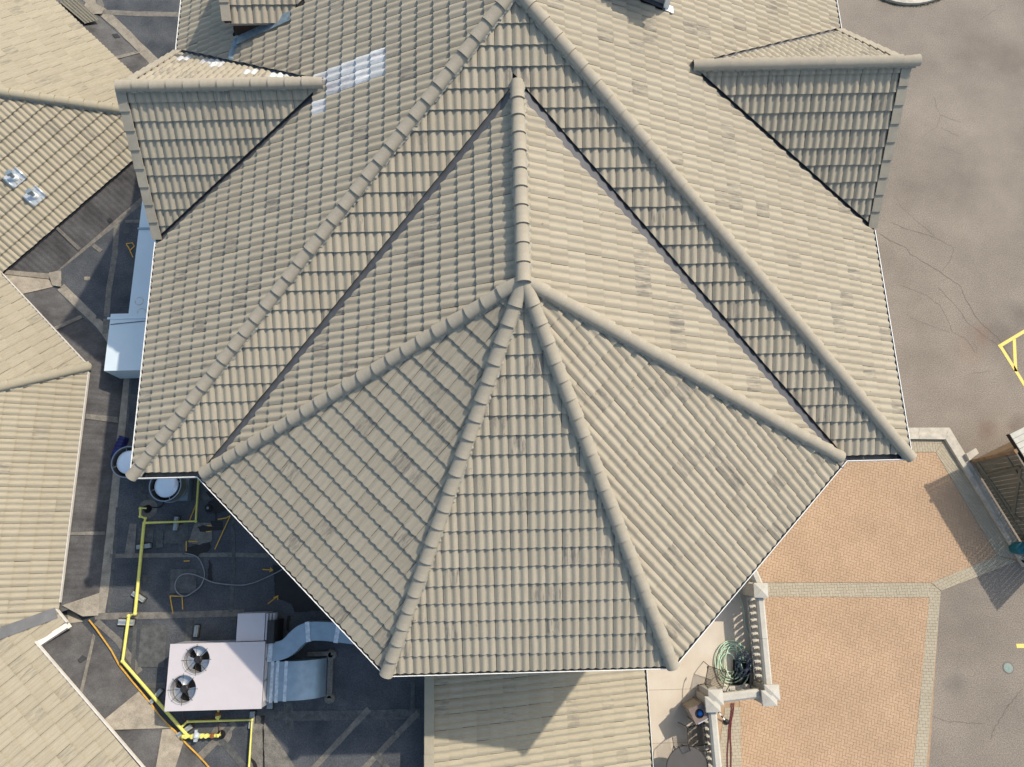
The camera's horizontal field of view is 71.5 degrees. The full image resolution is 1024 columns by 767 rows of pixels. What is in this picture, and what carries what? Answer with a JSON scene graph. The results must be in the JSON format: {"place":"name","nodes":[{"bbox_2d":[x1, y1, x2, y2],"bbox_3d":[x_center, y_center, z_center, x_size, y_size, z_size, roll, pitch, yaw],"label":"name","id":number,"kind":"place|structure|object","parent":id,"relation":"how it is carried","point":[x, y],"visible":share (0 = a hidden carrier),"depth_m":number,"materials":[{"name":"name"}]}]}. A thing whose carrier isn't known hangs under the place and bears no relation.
{"place":"outdoors","nodes":[
{"label":"outdoors","id":0,"kind":"place"},
{"bbox_2d":[424,670,653,766],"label":"porch building","id":1,"kind":"structure","parent":0,"point":[580,719],"depth_m":16.82,"materials":[{"name":"tile"}]},
{"bbox_2d":[717,440,1017,766],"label":"paved plaza","id":2,"kind":"structure","parent":0,"point":[862,565],"depth_m":25.24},
{"bbox_2d":[647,588,751,766],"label":"terrace","id":3,"kind":"structure","parent":2,"relation":"on","point":[670,692],"depth_m":19.05,"materials":[{"name":"concrete"}]},
{"bbox_2d":[666,745,708,766],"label":"round table","id":4,"kind":"object","parent":3,"relation":"on","point":[682,756],"visible":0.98,"depth_m":17.91,"materials":[{"name":"grey glass"}]},
{"bbox_2d":[678,722,709,751],"bbox_3d":[4.732,9.047,18.255,0.701,0.982,0.680,-1,76,-1],"label":"garden chair","id":5,"kind":"object","parent":3,"relation":"on","point":[695,731],"visible":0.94,"depth_m":18.31,"materials":[{"name":"metal"}]},
{"bbox_2d":[681,697,708,724],"bbox_3d":[4.757,8.492,18.456,0.400,0.861,0.405,-25,77,-6],"label":"litter bin","id":6,"kind":"object","parent":3,"relation":"on","point":[694,707],"visible":1,"depth_m":18.09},
{"bbox_2d":[695,684,723,712],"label":"balustrade pier","id":7,"kind":"structure","parent":3,"relation":"on","point":[711,699],"depth_m":17.93,"materials":[{"name":"stone"}]},
{"bbox_2d":[701,712,721,766],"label":"balustrade","id":8,"kind":"object","parent":3,"relation":"on","point":[713,756],"visible":0.86,"depth_m":17.91,"materials":[{"name":"stone"}]},
{"bbox_2d":[698,661,731,691],"bbox_3d":[5.331,7.762,18.587,0.678,0.982,0.680,18,76,4],"label":"garden chair","id":9,"kind":"object","parent":3,"relation":"on","point":[708,666],"visible":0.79,"depth_m":18.67,"materials":[{"name":"metal"}]},
{"bbox_2d":[715,593,750,685],"bbox_3d":[6.043,6.943,19.242,0.963,0.128,2.489,11,76,2],"label":"garden hose","id":10,"kind":"object","parent":3,"relation":"on","point":[726,653],"visible":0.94,"depth_m":19.12,"materials":[{"name":"green rubber"}]},
{"bbox_2d":[735,650,752,677],"bbox_3d":[6.221,7.489,18.991,0.507,0.130,0.704,-1,76,-1],"label":"cable coil","id":11,"kind":"object","parent":10,"relation":"on","point":[747,668],"visible":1,"depth_m":18.99,"materials":[{"name":"black rubber"}]},
{"bbox_2d":[717,683,760,701],"bbox_3d":[5.831,8.067,18.536,0.974,0.950,0.220,-6,76,-2],"label":"balustrade","id":12,"kind":"object","parent":3,"relation":"on","point":[739,692],"visible":0.83,"depth_m":18.10,"materials":[{"name":"stone"}]},
{"bbox_2d":[732,659,749,684],"bbox_3d":[6.143,7.747,19.035,0.420,0.135,0.620,6,76,1],"label":"crate","id":13,"kind":"object","parent":3,"relation":"on","point":[743,679],"visible":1,"depth_m":19.03,"materials":[{"name":"black plastic"}]},
{"bbox_2d":[746,570,762,582],"bbox_3d":[6.460,5.214,19.267,0.210,0.950,0.475,-19,77,-5],"label":"balustrade","id":14,"kind":"object","parent":3,"relation":"on","point":[755,577],"visible":0.42,"depth_m":18.82,"materials":[{"name":"stone"}]},
{"bbox_2d":[742,583,767,597],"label":"balustrade pier","id":15,"kind":"structure","parent":3,"relation":"on","point":[757,590],"depth_m":18.61,"materials":[{"name":"stone"}]},
{"bbox_2d":[745,595,771,683],"bbox_3d":[6.545,6.731,18.881,0.210,0.950,2.277,0,76,0],"label":"balustrade","id":16,"kind":"object","parent":3,"relation":"on","point":[758,635],"visible":0.9,"depth_m":18.68,"materials":[{"name":"stone"}]},
{"bbox_2d":[750,680,779,705],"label":"balustrade pier","id":17,"kind":"structure","parent":3,"relation":"on","point":[770,694],"depth_m":17.97,"materials":[{"name":"stone"}]},
{"bbox_2d":[718,712,728,724],"bbox_3d":[7.164,11.312,24.198,0.196,0.350,0.733,-34,78,-8],"label":"striped pole","id":18,"kind":"object","parent":2,"relation":"on","point":[725,721],"visible":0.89,"depth_m":24.24,"materials":[{"name":"white metal"}]},
{"bbox_2d":[727,703,731,766],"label":"red hose","id":19,"kind":"object","parent":2,"relation":"on","point":[728,734],"visible":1,"depth_m":24.18,"materials":[{"name":"red rubber"}]},
{"bbox_2d":[730,703,733,766],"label":"red hose","id":20,"kind":"object","parent":2,"relation":"on","point":[730,734],"visible":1,"depth_m":24.17,"materials":[{"name":"red rubber"}]},
{"bbox_2d":[908,428,1023,566],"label":"low wall","id":21,"kind":"structure","parent":2,"relation":"on","point":[948,437],"depth_m":26.45,"materials":[{"name":"concrete"}]},
{"bbox_2d":[837,0,1023,766],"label":"asphalt","id":22,"kind":"structure","parent":0,"point":[950,234],"depth_m":28.46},
{"bbox_2d":[0,0,205,766],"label":"building","id":23,"kind":"structure","parent":22,"relation":"on","point":[71,695],"depth_m":17.63,"materials":[{"name":"tile"}]},
{"bbox_2d":[2,167,27,188],"bbox_3d":[-13.040,-5.417,18.559,0.351,0.362,0.460,41,79,9],"label":"roof vent","id":24,"kind":"object","parent":23,"relation":"on","point":[15,174],"visible":1,"depth_m":18.63,"materials":[{"name":"silver metal"}]},
{"bbox_2d":[22,185,46,206],"bbox_3d":[-12.621,-4.980,18.718,0.351,0.362,0.460,41,79,9],"label":"roof vent","id":25,"kind":"object","parent":23,"relation":"on","point":[34,196],"visible":1,"depth_m":18.79,"materials":[{"name":"silver metal"}]},
{"bbox_2d":[60,0,98,23],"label":"ribbed sheet","id":26,"kind":"object","parent":23,"relation":"on","point":[78,9],"visible":1,"depth_m":20.89,"materials":[{"name":"beige metal"}]},
{"bbox_2d":[49,0,423,766],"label":"flat roof","id":27,"kind":"structure","parent":22,"relation":"on","point":[369,716],"depth_m":17.15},
{"bbox_2d":[111,435,128,456],"bbox_3d":[-9.946,1.608,17.972,0.260,0.164,0.563,15,76,3],"label":"rolled tarp","id":28,"kind":"object","parent":27,"relation":"on","point":[121,441],"visible":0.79,"depth_m":17.95,"materials":[{"name":"blue plastic"}]},
{"bbox_2d":[111,446,131,478],"bbox_3d":[-9.315,1.991,17.571,0.774,0.780,0.774,-1,76,-1],"label":"exhaust fan","id":29,"kind":"object","parent":27,"relation":"on","point":[120,462],"visible":0.45,"depth_m":17.25},
{"bbox_2d":[118,618,135,626],"bbox_3d":[-9.216,5.705,16.980,0.420,0.093,0.190,3,76,0],"label":"pipe sleeper","id":30,"kind":"object","parent":27,"relation":"on","point":[121,621],"visible":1,"depth_m":16.96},
{"bbox_2d":[120,478,252,766],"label":"gas pipe","id":31,"kind":"object","parent":30,"relation":"on","point":[196,736],"visible":0.99,"depth_m":16.59,"materials":[{"name":"yellow metal"}]},
{"bbox_2d":[104,201,155,378],"bbox_3d":[-8.873,-2.547,18.667,2.849,0.783,4.732,-1,76,-1],"label":"white duct","id":32,"kind":"object","parent":27,"relation":"on","point":[124,350],"visible":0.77,"depth_m":18.03,"materials":[{"name":"metal"}]},
{"bbox_2d":[131,590,147,603],"bbox_3d":[-8.999,5.138,17.125,0.400,0.093,0.160,30,77,7],"label":"pipe sleeper","id":33,"kind":"object","parent":27,"relation":"on","point":[142,598],"visible":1,"depth_m":17.10,"materials":[{"name":"white concrete"}]},
{"bbox_2d":[136,542,152,550],"bbox_3d":[-9.023,3.990,17.418,0.390,0.093,0.160,-7,76,-2],"label":"pipe sleeper","id":34,"kind":"object","parent":27,"relation":"on","point":[149,545],"visible":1,"depth_m":17.41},
{"bbox_2d":[138,500,157,518],"bbox_3d":[-9.058,3.100,17.610,0.480,0.151,0.480,-1,76,-1],"label":"pipe boot","id":35,"kind":"object","parent":27,"relation":"on","point":[147,512],"visible":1,"depth_m":17.66,"materials":[{"name":"grey rubber"}]},
{"bbox_2d":[149,688,164,704],"bbox_3d":[-8.304,7.295,16.580,0.150,0.093,0.420,36,78,8],"label":"pipe sleeper","id":36,"kind":"object","parent":27,"relation":"on","point":[159,692],"visible":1,"depth_m":16.57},
{"bbox_2d":[149,478,192,502],"bbox_3d":[-8.330,2.541,17.437,0.774,0.780,0.774,-1,76,-1],"label":"exhaust fan","id":37,"kind":"object","parent":27,"relation":"on","point":[171,490],"visible":0.69,"depth_m":17.12},
{"bbox_2d":[173,516,180,529],"bbox_3d":[-8.297,3.459,17.558,0.160,0.093,0.390,1,76,0],"label":"pipe sleeper","id":38,"kind":"object","parent":27,"relation":"on","point":[175,525],"visible":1,"depth_m":17.54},
{"bbox_2d":[176,723,194,737],"bbox_3d":[-7.555,8.015,16.401,0.420,0.093,0.160,-34,78,-8],"label":"pipe sleeper","id":39,"kind":"object","parent":27,"relation":"on","point":[188,728],"visible":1,"depth_m":16.38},
{"bbox_2d":[193,624,200,637],"bbox_3d":[-7.522,5.901,16.940,0.150,0.093,0.320,3,76,0],"label":"pipe sleeper","id":40,"kind":"object","parent":27,"relation":"on","point":[197,629],"visible":1,"depth_m":16.93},
{"bbox_2d":[182,711,220,731],"bbox_3d":[-7.185,7.826,16.423,1.070,0.108,0.259,14,76,3],"label":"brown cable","id":41,"kind":"object","parent":27,"relation":"on","point":[201,719],"visible":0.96,"depth_m":16.47,"materials":[{"name":"brown rubber"}]},
{"bbox_2d":[205,503,214,513],"bbox_3d":[-7.514,3.088,17.615,0.260,0.155,0.260,-1,76,-1],"label":"roof drain","id":42,"kind":"object","parent":27,"relation":"on","point":[207,508],"visible":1,"depth_m":17.65,"materials":[{"name":"metal"}]},
{"bbox_2d":[211,723,231,745],"bbox_3d":[-6.715,8.091,16.352,0.480,0.151,0.480,-1,76,-1],"label":"pipe boot","id":43,"kind":"object","parent":27,"relation":"on","point":[216,730],"visible":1,"depth_m":16.42,"materials":[{"name":"grey metal"}]},
{"bbox_2d":[164,611,283,710],"bbox_3d":[-6.569,6.361,16.415,2.320,0.895,2.025,-1,76,-1],"label":"air handler","id":44,"kind":"object","parent":27,"relation":"on","point":[219,675],"visible":1,"depth_m":15.99,"materials":[{"name":"paint"}]},
{"bbox_2d":[266,620,352,661],"bbox_3d":[-4.441,5.855,16.461,2.453,0.400,0.743,-8,76,-2],"label":"supply duct","id":45,"kind":"object","parent":44,"relation":"attached to","point":[295,640],"visible":0.84,"depth_m":16.28,"materials":[{"name":"silver metal"}]},
{"bbox_2d":[174,553,282,596],"bbox_3d":[-6.736,4.614,17.279,2.897,0.055,1.038,-1,76,-1],"label":"hose","id":46,"kind":"object","parent":27,"relation":"on","point":[203,578],"visible":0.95,"depth_m":17.23,"materials":[{"name":"grey plastic"}]},
{"bbox_2d":[248,710,256,728],"bbox_3d":[-6.029,7.792,16.467,0.160,0.093,0.420,1,76,0],"label":"pipe sleeper","id":47,"kind":"object","parent":27,"relation":"on","point":[252,713],"visible":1,"depth_m":16.46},
{"bbox_2d":[266,701,273,709],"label":"pipe sleeper","id":48,"kind":"object","parent":27,"relation":"on","point":[269,706],"visible":0.62,"depth_m":16.52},
{"bbox_2d":[266,649,336,703],"bbox_3d":[-4.848,6.829,16.438,1.419,0.640,1.211,-1,76,-1],"label":"return duct","id":49,"kind":"object","parent":27,"relation":"on","point":[292,679],"visible":1,"depth_m":16.24,"materials":[{"name":"silver metal"}]},
{"bbox_2d":[125,0,916,480],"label":"building","id":50,"kind":"structure","parent":22,"relation":"on","point":[267,250],"depth_m":13.94,"materials":[{"name":"tile"}]},
{"bbox_2d":[114,50,322,239],"bbox_3d":[-5.858,-5.788,15.282,4.148,2.480,4.879,-1,76,-1],"label":"gabled dormer","id":51,"kind":"object","parent":50,"relation":"on","point":[196,128],"visible":1,"depth_m":14.60,"materials":[{"name":"tile"}]},
{"bbox_2d":[219,0,300,59],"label":"gabled dormer","id":52,"kind":"object","parent":50,"relation":"on","point":[245,17],"depth_m":15.24,"materials":[{"name":"tile"}]},
{"bbox_2d":[195,77,848,678],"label":"turret roof","id":53,"kind":"structure","parent":50,"relation":"on","point":[509,459],"depth_m":13.06,"materials":[{"name":"tile"}]},
{"bbox_2d":[643,0,673,13],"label":"wall dormer","id":54,"kind":"object","parent":50,"relation":"on","point":[664,5],"depth_m":14.15,"materials":[{"name":"white paint"}]},
{"bbox_2d":[693,28,921,228],"bbox_3d":[5.875,-6.171,15.380,4.541,2.620,5.229,-1,76,-1],"label":"gabled dormer","id":55,"kind":"object","parent":50,"relation":"on","point":[826,109],"visible":1,"depth_m":14.69,"materials":[{"name":"tile"}]},
{"bbox_2d":[880,0,938,6],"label":"grass fringe","id":56,"kind":"object","parent":22,"relation":"on","point":[911,6],"depth_m":31.63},
{"bbox_2d":[885,0,934,4],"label":"island kerb","id":57,"kind":"structure","parent":22,"relation":"on","point":[909,2],"depth_m":31.55,"materials":[{"name":"concrete"}]},
{"bbox_2d":[970,427,1023,541],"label":"fence enclosure","id":58,"kind":"object","parent":22,"relation":"on","point":[1006,453],"visible":1,"depth_m":25.37,"materials":[{"name":"brown wood"}]},
{"bbox_2d":[1002,662,1013,673],"bbox_3d":[17.318,9.927,24.806,0.410,0.018,0.410,-1,76,-1],"label":"manhole cover","id":59,"kind":"object","parent":22,"relation":"on","point":[1007,667],"visible":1,"depth_m":24.80,"materials":[{"name":"metal"}]},
{"bbox_2d":[998,330,1023,385],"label":"parking marking","id":60,"kind":"object","parent":22,"relation":"on","point":[1014,365],"visible":1,"depth_m":27.66,"materials":[{"name":"yellow paint"}]},
{"bbox_2d":[1009,542,1023,553],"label":"barrel","id":61,"kind":"object","parent":22,"relation":"on","point":[1016,547],"visible":1,"depth_m":25.43,"materials":[{"name":"teal plastic"}]},
{"bbox_2d":[1016,644,1023,647],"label":"parking marking","id":62,"kind":"object","parent":22,"relation":"on","point":[1020,645],"visible":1,"depth_m":24.99,"materials":[{"name":"yellow paint"}]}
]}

